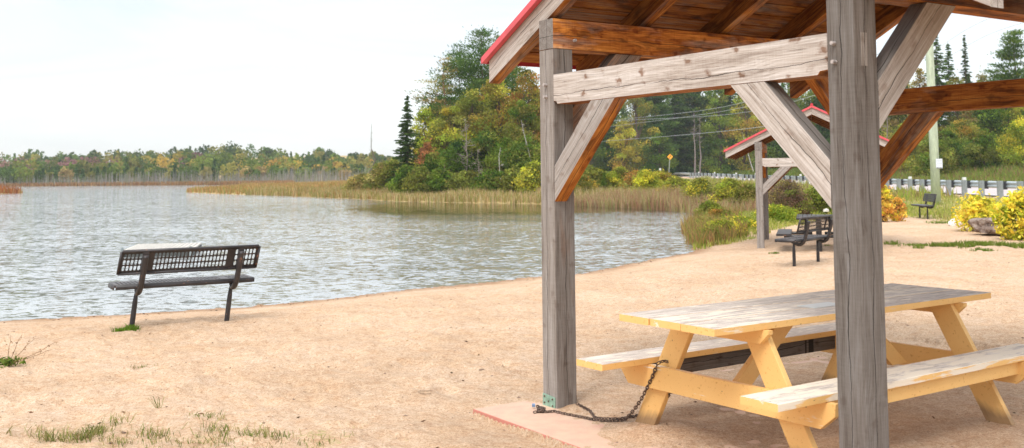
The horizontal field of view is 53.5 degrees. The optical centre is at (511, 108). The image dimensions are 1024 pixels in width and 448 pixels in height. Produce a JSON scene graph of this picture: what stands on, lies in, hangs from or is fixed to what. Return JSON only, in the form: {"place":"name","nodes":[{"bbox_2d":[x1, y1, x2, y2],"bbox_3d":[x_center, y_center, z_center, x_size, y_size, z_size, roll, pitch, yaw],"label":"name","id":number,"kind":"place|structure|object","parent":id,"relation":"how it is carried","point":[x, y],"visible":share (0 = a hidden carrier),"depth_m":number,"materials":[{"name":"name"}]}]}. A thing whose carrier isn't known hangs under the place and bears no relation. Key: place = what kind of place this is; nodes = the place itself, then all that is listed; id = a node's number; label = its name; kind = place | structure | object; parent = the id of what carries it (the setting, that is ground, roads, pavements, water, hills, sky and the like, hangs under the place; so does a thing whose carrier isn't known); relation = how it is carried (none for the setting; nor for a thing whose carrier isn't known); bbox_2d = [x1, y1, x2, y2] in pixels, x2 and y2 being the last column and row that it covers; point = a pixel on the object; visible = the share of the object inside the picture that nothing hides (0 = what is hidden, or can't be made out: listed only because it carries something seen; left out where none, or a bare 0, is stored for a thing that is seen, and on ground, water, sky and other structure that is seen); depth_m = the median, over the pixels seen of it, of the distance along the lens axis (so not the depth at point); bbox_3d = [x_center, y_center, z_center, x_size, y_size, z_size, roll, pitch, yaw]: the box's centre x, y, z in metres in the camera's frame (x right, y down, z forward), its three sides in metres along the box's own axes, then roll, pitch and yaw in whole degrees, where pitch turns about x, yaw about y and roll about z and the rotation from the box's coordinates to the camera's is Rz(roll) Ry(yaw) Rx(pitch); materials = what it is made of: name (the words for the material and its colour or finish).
{"place":"outdoors","nodes":[
{"label":"outdoors","id":0,"kind":"place"},
{"bbox_2d":[0,185,694,320],"bbox_3d":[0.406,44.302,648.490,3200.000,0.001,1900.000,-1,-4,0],"label":"lake water","id":1,"kind":"structure","parent":0,"point":[60,248],"depth_m":25.49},
{"bbox_2d":[0,180,294,186],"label":"marsh grass","id":2,"kind":"structure","parent":1,"relation":"on","point":[139,183],"depth_m":249.19,"materials":[{"name":"brown plant"}]},
{"bbox_2d":[121,243,201,256],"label":"swim platform","id":3,"kind":"structure","parent":1,"relation":"on","point":[159,245],"depth_m":22.66,"materials":[{"name":"white plastic"}]},
{"bbox_2d":[0,156,1023,447],"bbox_3d":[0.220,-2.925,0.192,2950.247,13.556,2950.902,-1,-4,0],"label":"ground","id":4,"kind":"structure","parent":0,"point":[376,372],"depth_m":8.38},
{"bbox_2d":[0,334,56,367],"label":"weed plant","id":5,"kind":"object","parent":4,"relation":"on","point":[8,361],"visible":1,"depth_m":8.21,"materials":[{"name":"green plant"}]},
{"bbox_2d":[0,363,353,447],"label":"grass tufts","id":6,"kind":"object","parent":4,"relation":"on","point":[87,432],"visible":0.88,"depth_m":5.97,"materials":[{"name":"green plant"}]},
{"bbox_2d":[108,244,260,325],"bbox_3d":[-3.425,1.907,10.680,1.474,0.917,0.516,2,-4,-30],"label":"park bench","id":7,"kind":"object","parent":4,"relation":"on","point":[147,263],"visible":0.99,"depth_m":10.57,"materials":[{"name":"metal"}]},
{"bbox_2d":[0,164,371,185],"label":"dead trunks","id":8,"kind":"object","parent":4,"relation":"on","point":[318,177],"visible":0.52,"depth_m":254.51,"materials":[{"name":"bark"},{"name":"dead wood"}]},
{"bbox_2d":[0,179,376,199],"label":"marsh grass","id":9,"kind":"structure","parent":4,"relation":"on","point":[237,188],"depth_m":115.23,"materials":[{"name":"brown plant"}]},
{"bbox_2d":[0,141,408,183],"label":"forest","id":10,"kind":"object","parent":4,"relation":"on","point":[227,160],"visible":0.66,"depth_m":294.95,"materials":[{"name":"green plant"}]},
{"bbox_2d":[341,172,372,191],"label":"bush","id":11,"kind":"object","parent":4,"relation":"on","point":[355,181],"visible":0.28,"depth_m":83.26,"materials":[{"name":"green plant"}]},
{"bbox_2d":[360,160,385,190],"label":"bush","id":12,"kind":"object","parent":4,"relation":"on","point":[375,170],"visible":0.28,"depth_m":81.20,"materials":[{"name":"green plant"}]},
{"bbox_2d":[375,158,404,190],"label":"bush","id":13,"kind":"object","parent":4,"relation":"on","point":[385,174],"visible":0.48,"depth_m":79.51,"materials":[{"name":"green plant"}]},
{"bbox_2d":[385,164,413,193],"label":"bush","id":14,"kind":"object","parent":4,"relation":"on","point":[404,170],"visible":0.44,"depth_m":73.44,"materials":[{"name":"green plant"}]},
{"bbox_2d":[386,95,419,192],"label":"spruce tree","id":15,"kind":"object","parent":4,"relation":"on","point":[406,144],"visible":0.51,"depth_m":76.84,"materials":[{"name":"green plant"}]},
{"bbox_2d":[401,163,431,193],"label":"bush","id":16,"kind":"object","parent":4,"relation":"on","point":[420,173],"visible":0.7,"depth_m":71.88,"materials":[{"name":"green plant"}]},
{"bbox_2d":[414,138,436,166],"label":"deciduous tree","id":17,"kind":"object","parent":4,"relation":"on","point":[426,149],"visible":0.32,"depth_m":74.65,"materials":[{"name":"brown plant"}]},
{"bbox_2d":[410,104,446,166],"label":"deciduous tree","id":18,"kind":"object","parent":4,"relation":"on","point":[424,116],"visible":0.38,"depth_m":83.73,"materials":[{"name":"green plant"}]},
{"bbox_2d":[246,185,621,203],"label":"reeds","id":19,"kind":"object","parent":4,"relation":"on","point":[467,195],"visible":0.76,"depth_m":67.30,"materials":[{"name":"brown plant"}]},
{"bbox_2d":[419,167,455,192],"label":"bush","id":20,"kind":"object","parent":4,"relation":"on","point":[438,177],"visible":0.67,"depth_m":71.26,"materials":[{"name":"green plant"}]},
{"bbox_2d":[404,56,471,144],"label":"pine tree","id":21,"kind":"object","parent":4,"relation":"on","point":[442,86],"visible":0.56,"depth_m":87.01,"materials":[{"name":"green plant"}]},
{"bbox_2d":[420,151,455,173],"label":"deciduous tree","id":22,"kind":"object","parent":4,"relation":"on","point":[432,161],"visible":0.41,"depth_m":73.43,"materials":[{"name":"green plant"}]},
{"bbox_2d":[423,103,475,171],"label":"deciduous tree","id":23,"kind":"object","parent":4,"relation":"on","point":[456,121],"visible":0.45,"depth_m":79.95,"materials":[{"name":"green plant"}]},
{"bbox_2d":[416,41,488,133],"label":"pine tree","id":24,"kind":"object","parent":4,"relation":"on","point":[459,51],"visible":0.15,"depth_m":92.17,"materials":[{"name":"green plant"}]},
{"bbox_2d":[435,135,488,173],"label":"deciduous tree","id":25,"kind":"object","parent":4,"relation":"on","point":[453,149],"visible":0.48,"depth_m":75.08,"materials":[{"name":"green plant"}]},
{"bbox_2d":[444,169,479,191],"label":"bush","id":26,"kind":"object","parent":4,"relation":"on","point":[464,178],"visible":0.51,"depth_m":70.32,"materials":[{"name":"green plant"}]},
{"bbox_2d":[442,84,503,165],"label":"deciduous tree","id":27,"kind":"object","parent":4,"relation":"on","point":[470,102],"visible":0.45,"depth_m":81.64,"materials":[{"name":"green plant"}]},
{"bbox_2d":[423,25,532,136],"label":"pine tree","id":28,"kind":"object","parent":4,"relation":"on","point":[470,68],"visible":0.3,"depth_m":87.88,"materials":[{"name":"green plant"}]},
{"bbox_2d":[455,129,511,176],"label":"deciduous tree","id":29,"kind":"object","parent":4,"relation":"on","point":[492,157],"visible":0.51,"depth_m":75.03,"materials":[{"name":"green plant"}]},
{"bbox_2d":[469,167,503,191],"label":"bush","id":30,"kind":"object","parent":4,"relation":"on","point":[486,180],"visible":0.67,"depth_m":69.25,"materials":[{"name":"green plant"}]},
{"bbox_2d":[471,79,525,159],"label":"deciduous tree","id":31,"kind":"object","parent":4,"relation":"on","point":[496,92],"visible":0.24,"depth_m":83.82,"materials":[{"name":"green plant"}]},
{"bbox_2d":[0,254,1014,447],"bbox_3d":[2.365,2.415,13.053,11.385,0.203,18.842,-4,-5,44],"label":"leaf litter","id":32,"kind":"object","parent":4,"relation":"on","point":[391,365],"visible":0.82,"depth_m":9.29,"materials":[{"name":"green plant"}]},
{"bbox_2d":[493,165,528,192],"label":"bush","id":33,"kind":"object","parent":4,"relation":"on","point":[505,184],"visible":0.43,"depth_m":68.19,"materials":[{"name":"green plant"}]},
{"bbox_2d":[2,258,1023,447],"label":"pebbles","id":34,"kind":"object","parent":4,"relation":"on","point":[263,422],"visible":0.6,"depth_m":7.12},
{"bbox_2d":[494,100,540,169],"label":"deciduous tree","id":35,"kind":"object","parent":4,"relation":"on","point":[514,130],"visible":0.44,"depth_m":75.80,"materials":[{"name":"green plant"}]},
{"bbox_2d":[494,134,540,182],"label":"deciduous tree","id":36,"kind":"object","parent":4,"relation":"on","point":[512,157],"visible":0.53,"depth_m":73.15,"materials":[{"name":"green plant"}]},
{"bbox_2d":[496,67,540,146],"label":"deciduous tree","id":37,"kind":"object","parent":4,"relation":"on","point":[529,79],"visible":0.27,"depth_m":82.03,"materials":[{"name":"green plant"}]},
{"bbox_2d":[511,160,540,193],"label":"bush","id":38,"kind":"object","parent":4,"relation":"on","point":[531,171],"visible":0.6,"depth_m":66.29,"materials":[{"name":"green plant"}]},
{"bbox_2d":[574,174,598,191],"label":"bush","id":39,"kind":"object","parent":4,"relation":"on","point":[584,181],"visible":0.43,"depth_m":59.46,"materials":[{"name":"green plant"}]},
{"bbox_2d":[582,164,607,188],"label":"bush","id":40,"kind":"object","parent":4,"relation":"on","point":[590,170],"visible":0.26,"depth_m":65.08,"materials":[{"name":"green plant"}]},
{"bbox_2d":[589,125,615,172],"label":"deciduous tree","id":41,"kind":"object","parent":4,"relation":"on","point":[602,151],"visible":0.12,"depth_m":175.31,"materials":[{"name":"green plant"}]},
{"bbox_2d":[589,118,631,171],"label":"spruce tree","id":42,"kind":"object","parent":4,"relation":"on","point":[610,134],"visible":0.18,"depth_m":185.39,"materials":[{"name":"green plant"}]},
{"bbox_2d":[606,165,629,188],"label":"bush","id":43,"kind":"object","parent":4,"relation":"on","point":[616,176],"visible":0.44,"depth_m":65.34,"materials":[{"name":"green plant"}]},
{"bbox_2d":[605,121,641,172],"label":"deciduous tree","id":44,"kind":"object","parent":4,"relation":"on","point":[621,157],"visible":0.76,"depth_m":167.80,"materials":[{"name":"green plant"}]},
{"bbox_2d":[607,97,659,171],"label":"deciduous tree","id":45,"kind":"object","parent":4,"relation":"on","point":[643,109],"visible":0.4,"depth_m":176.09,"materials":[{"name":"green plant"}]},
{"bbox_2d":[629,166,661,190],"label":"bush","id":46,"kind":"object","parent":4,"relation":"on","point":[648,177],"visible":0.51,"depth_m":56.49,"materials":[{"name":"yellow plant"}]},
{"bbox_2d":[473,354,828,447],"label":"concrete slab","id":47,"kind":"structure","parent":4,"relation":"on","point":[577,433],"depth_m":6.29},
{"bbox_2d":[481,0,1023,447],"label":"picnic shelter","id":48,"kind":"object","parent":47,"relation":"on","point":[616,54],"visible":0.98,"depth_m":6.14,"materials":[{"name":"grey wood"}]},
{"bbox_2d":[623,94,682,169],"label":"pine tree","id":49,"kind":"object","parent":4,"relation":"on","point":[663,113],"visible":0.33,"depth_m":188.98,"materials":[{"name":"green plant"}]},
{"bbox_2d":[535,185,772,197],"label":"bay reeds","id":50,"kind":"object","parent":4,"relation":"on","point":[580,190],"visible":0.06,"depth_m":57.57,"materials":[{"name":"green plant"}]},
{"bbox_2d":[639,131,679,174],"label":"deciduous tree","id":51,"kind":"object","parent":4,"relation":"on","point":[657,158],"visible":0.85,"depth_m":171.23,"materials":[{"name":"green plant"}]},
{"bbox_2d":[656,175,692,193],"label":"bush","id":52,"kind":"object","parent":4,"relation":"on","point":[676,181],"visible":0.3,"depth_m":51.48,"materials":[{"name":"green plant"}]},
{"bbox_2d":[574,182,777,213],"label":"bay reeds","id":53,"kind":"object","parent":4,"relation":"on","point":[653,199],"visible":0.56,"depth_m":48.07,"materials":[{"name":"brown plant"}]},
{"bbox_2d":[664,93,698,175],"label":"spruce tree","id":54,"kind":"object","parent":4,"relation":"on","point":[685,145],"visible":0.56,"depth_m":195.59,"materials":[{"name":"green plant"}]},
{"bbox_2d":[670,91,723,169],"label":"pine tree","id":55,"kind":"object","parent":4,"relation":"on","point":[692,100],"visible":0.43,"depth_m":200.12,"materials":[{"name":"green plant"}]},
{"bbox_2d":[679,178,715,200],"bbox_3d":[8.532,3.962,45.795,2.021,1.734,2.010,1,-4,-24],"label":"bush","id":56,"kind":"object","parent":4,"relation":"on","point":[699,184],"visible":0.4,"depth_m":45.46,"materials":[{"name":"green plant"}]},
{"bbox_2d":[692,195,725,216],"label":"bush","id":57,"kind":"object","parent":4,"relation":"on","point":[707,205],"visible":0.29,"depth_m":32.70,"materials":[{"name":"green plant"}]},
{"bbox_2d":[677,202,748,246],"bbox_3d":[5.918,3.226,30.031,2.065,0.844,15.872,-1,-4,12],"label":"bank sedge","id":58,"kind":"object","parent":4,"relation":"on","point":[690,232],"visible":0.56,"depth_m":24.52,"materials":[{"name":"green plant"}]},
{"bbox_2d":[696,89,739,173],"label":"deciduous tree","id":59,"kind":"object","parent":4,"relation":"on","point":[715,103],"visible":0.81,"depth_m":195.89,"materials":[{"name":"green plant"}]},
{"bbox_2d":[412,73,1023,175],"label":"dark woods","id":60,"kind":"object","parent":4,"relation":"on","point":[821,129],"visible":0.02,"depth_m":212.54,"materials":[{"name":"green plant"}]},
{"bbox_2d":[707,177,740,201],"bbox_3d":[9.165,3.686,42.852,1.869,1.793,1.938,-1,-4,0],"label":"bush","id":61,"kind":"object","parent":4,"relation":"on","point":[730,184],"visible":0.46,"depth_m":42.58,"materials":[{"name":"green plant"}]},
{"bbox_2d":[704,214,745,232],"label":"tussock","id":62,"kind":"object","parent":4,"relation":"on","point":[724,222],"visible":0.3,"depth_m":25.22,"materials":[{"name":"green plant"}]},
{"bbox_2d":[712,93,748,170],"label":"spruce tree","id":63,"kind":"object","parent":4,"relation":"on","point":[729,103],"visible":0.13,"depth_m":213.76,"materials":[{"name":"green plant"}]},
{"bbox_2d":[727,176,755,205],"bbox_3d":[9.156,3.530,39.838,1.631,1.757,1.610,-3,-4,33],"label":"bush","id":64,"kind":"object","parent":4,"relation":"on","point":[745,190],"visible":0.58,"depth_m":39.55,"materials":[{"name":"green plant"}]},
{"bbox_2d":[721,96,765,170],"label":"deciduous tree","id":65,"kind":"object","parent":4,"relation":"on","point":[749,120],"visible":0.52,"depth_m":189.95,"materials":[{"name":"green plant"}]},
{"bbox_2d":[722,167,803,175],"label":"roadside brush","id":66,"kind":"object","parent":4,"relation":"on","point":[794,171],"visible":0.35,"depth_m":155.03,"materials":[{"name":"green plant"}]},
{"bbox_2d":[751,140,789,169],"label":"deciduous tree","id":67,"kind":"object","parent":4,"relation":"on","point":[779,152],"visible":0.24,"depth_m":170.05,"materials":[{"name":"green plant"}]},
{"bbox_2d":[750,202,801,222],"bbox_3d":[8.028,3.283,30.833,1.539,0.979,1.441,-2,-4,18],"label":"tussock","id":68,"kind":"object","parent":4,"relation":"on","point":[781,212],"visible":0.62,"depth_m":30.54,"materials":[{"name":"green plant"}]},
{"bbox_2d":[768,179,806,205],"bbox_3d":[10.147,3.338,37.855,1.923,1.778,1.840,-1,-4,0],"label":"bush","id":69,"kind":"object","parent":4,"relation":"on","point":[782,186],"visible":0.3,"depth_m":37.62,"materials":[{"name":"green plant"}]},
{"bbox_2d":[773,182,816,216],"bbox_3d":[9.414,3.201,33.883,1.456,1.539,1.501,-1,-4,0],"label":"bush","id":70,"kind":"object","parent":4,"relation":"on","point":[795,199],"visible":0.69,"depth_m":33.67,"materials":[{"name":"green plant"}]},
{"bbox_2d":[576,283,1023,447],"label":"picnic table","id":71,"kind":"object","parent":4,"relation":"on","point":[760,336],"visible":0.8,"depth_m":5.85,"materials":[{"name":"yellow paint"}]},
{"bbox_2d":[533,360,672,421],"bbox_3d":[0.601,1.722,6.346,1.123,0.451,0.327,-4,-5,42],"label":"security chain","id":72,"kind":"object","parent":71,"relation":"attached to","point":[541,409],"visible":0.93,"depth_m":6.28,"materials":[{"name":"metal"}]},
{"bbox_2d":[775,215,832,265],"bbox_3d":[4.900,2.238,16.866,0.516,0.917,1.432,-4,-5,39],"label":"park bench","id":73,"kind":"object","parent":4,"relation":"on","point":[805,230],"visible":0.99,"depth_m":16.72,"materials":[{"name":"metal"}]},
{"bbox_2d":[776,214,832,251],"bbox_3d":[6.092,2.593,20.170,1.600,0.920,1.856,-2,-4,16],"label":"metal picnic table","id":74,"kind":"object","parent":4,"relation":"on","point":[785,232],"visible":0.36,"depth_m":19.99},
{"bbox_2d":[724,103,888,247],"bbox_3d":[6.535,1.574,22.052,3.566,3.195,3.044,-2,-4,16],"label":"picnic shelter","id":75,"kind":"object","parent":4,"relation":"on","point":[757,142],"visible":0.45,"depth_m":20.94,"materials":[{"name":"grey wood"}]},
{"bbox_2d":[803,185,831,213],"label":"bush","id":76,"kind":"object","parent":4,"relation":"on","point":[820,203],"visible":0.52,"depth_m":36.49,"materials":[{"name":"green plant"}]},
{"bbox_2d":[662,204,973,249],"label":"bank grass","id":77,"kind":"structure","parent":4,"relation":"on","point":[775,224],"depth_m":28.77,"materials":[{"name":"green plant"}]},
{"bbox_2d":[689,176,956,199],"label":"road bank weeds","id":78,"kind":"object","parent":4,"relation":"on","point":[908,192],"visible":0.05,"depth_m":50.12,"materials":[{"name":"green plant"}]},
{"bbox_2d":[673,172,1023,198],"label":"guardrail","id":79,"kind":"object","parent":4,"relation":"on","point":[964,184],"visible":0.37,"depth_m":49.41,"materials":[{"name":"metal"}]},
{"bbox_2d":[881,182,895,221],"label":"shrub","id":80,"kind":"object","parent":4,"relation":"on","point":[886,205],"visible":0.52,"depth_m":30.73,"materials":[{"name":"yellow plant"}]},
{"bbox_2d":[879,115,907,167],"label":"deciduous tree","id":81,"kind":"object","parent":4,"relation":"on","point":[894,121],"visible":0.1,"depth_m":117.43,"materials":[{"name":"green plant"}]},
{"bbox_2d":[888,194,907,221],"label":"shrub","id":82,"kind":"object","parent":4,"relation":"on","point":[900,207],"visible":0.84,"depth_m":31.25,"materials":[{"name":"orange plant"}]},
{"bbox_2d":[792,162,1023,180],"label":"roadside brush","id":83,"kind":"object","parent":4,"relation":"on","point":[1001,173],"visible":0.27,"depth_m":85.62,"materials":[{"name":"green plant"}]},
{"bbox_2d":[907,68,926,153],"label":"deciduous tree","id":84,"kind":"object","parent":4,"relation":"on","point":[922,78],"visible":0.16,"depth_m":128.26,"materials":[{"name":"green plant"}]},
{"bbox_2d":[911,193,936,218],"bbox_3d":[13.357,3.216,32.908,0.516,0.917,1.432,-1,-4,8],"label":"park bench","id":85,"kind":"object","parent":4,"relation":"on","point":[931,197],"visible":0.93,"depth_m":32.72,"materials":[{"name":"metal"}]},
{"bbox_2d":[904,138,958,176],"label":"deciduous tree","id":86,"kind":"object","parent":4,"relation":"on","point":[921,166],"visible":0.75,"depth_m":93.18,"materials":[{"name":"green plant"}]},
{"bbox_2d":[926,44,942,204],"bbox_3d":[16.950,-1.396,41.179,1.746,11.302,0.388,-2,-4,21],"label":"utility pole","id":87,"kind":"object","parent":4,"relation":"on","point":[936,164],"visible":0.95,"depth_m":40.85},
{"bbox_2d":[915,36,968,156],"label":"spruce tree","id":88,"kind":"object","parent":4,"relation":"on","point":[938,81],"visible":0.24,"depth_m":120.40,"materials":[{"name":"green plant"}]},
{"bbox_2d":[928,126,964,171],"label":"deciduous tree","id":89,"kind":"object","parent":4,"relation":"on","point":[950,140],"visible":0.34,"depth_m":97.44,"materials":[{"name":"green plant"}]},
{"bbox_2d":[941,44,965,135],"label":"spruce tree","id":90,"kind":"object","parent":4,"relation":"on","point":[950,72],"visible":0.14,"depth_m":126.44,"materials":[{"name":"green plant"}]},
{"bbox_2d":[883,240,1023,248],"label":"beach weeds","id":91,"kind":"object","parent":4,"relation":"on","point":[969,243],"visible":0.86,"depth_m":20.49,"materials":[{"name":"green plant"}]},
{"bbox_2d":[938,69,978,157],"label":"deciduous tree","id":92,"kind":"object","parent":4,"relation":"on","point":[954,80],"visible":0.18,"depth_m":118.04,"materials":[{"name":"green plant"}]},
{"bbox_2d":[957,35,972,121],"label":"spruce tree","id":93,"kind":"object","parent":4,"relation":"on","point":[965,61],"visible":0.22,"depth_m":132.57,"materials":[{"name":"green plant"}]},
{"bbox_2d":[943,118,987,167],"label":"deciduous tree","id":94,"kind":"object","parent":4,"relation":"on","point":[961,126],"visible":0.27,"depth_m":99.53,"materials":[{"name":"green plant"}]},
{"bbox_2d":[951,188,997,230],"bbox_3d":[11.878,2.720,25.850,1.349,1.382,1.220,-1,-4,0],"label":"shrub","id":95,"kind":"object","parent":4,"relation":"on","point":[977,206],"visible":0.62,"depth_m":25.67,"materials":[{"name":"yellow plant"}]},
{"bbox_2d":[956,130,1003,170],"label":"deciduous tree","id":96,"kind":"object","parent":4,"relation":"on","point":[986,143],"visible":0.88,"depth_m":93.39,"materials":[{"name":"green plant"}]},
{"bbox_2d":[960,108,1018,163],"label":"deciduous tree","id":97,"kind":"object","parent":4,"relation":"on","point":[991,122],"visible":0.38,"depth_m":101.26,"materials":[{"name":"green plant"}]},
{"bbox_2d":[967,217,1015,234],"bbox_3d":[11.688,2.773,24.263,1.443,0.474,0.967,6,-4,-5],"label":"boulder","id":98,"kind":"object","parent":4,"relation":"on","point":[980,225],"visible":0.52,"depth_m":24.04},
{"bbox_2d":[979,29,1023,148],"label":"pine tree","id":99,"kind":"object","parent":4,"relation":"on","point":[1006,52],"visible":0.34,"depth_m":108.44,"materials":[{"name":"green plant"}]},
{"bbox_2d":[985,107,1023,165],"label":"deciduous tree","id":100,"kind":"object","parent":4,"relation":"on","point":[1016,110],"visible":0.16,"depth_m":103.09,"materials":[{"name":"green plant"}]},
{"bbox_2d":[990,186,1023,239],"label":"shrub","id":101,"kind":"object","parent":4,"relation":"on","point":[1004,221],"visible":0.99,"depth_m":22.43,"materials":[{"name":"yellow plant"}]},
{"bbox_2d":[993,117,1023,167],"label":"deciduous tree","id":102,"kind":"object","parent":4,"relation":"on","point":[1014,132],"visible":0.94,"depth_m":89.84,"materials":[{"name":"green plant"}]},
{"bbox_2d":[0,0,1023,161],"label":"sky","id":103,"kind":"structure","parent":0,"point":[81,77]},
{"bbox_2d":[681,176,1016,195],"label":"road","id":104,"kind":"structure","parent":0,"point":[972,189],"depth_m":60.74,"materials":[{"name":"asphalt"}]},
{"bbox_2d":[825,191,1015,219],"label":"verge grass","id":105,"kind":"structure","parent":0,"point":[945,214],"depth_m":39.15,"materials":[{"name":"green plant"}]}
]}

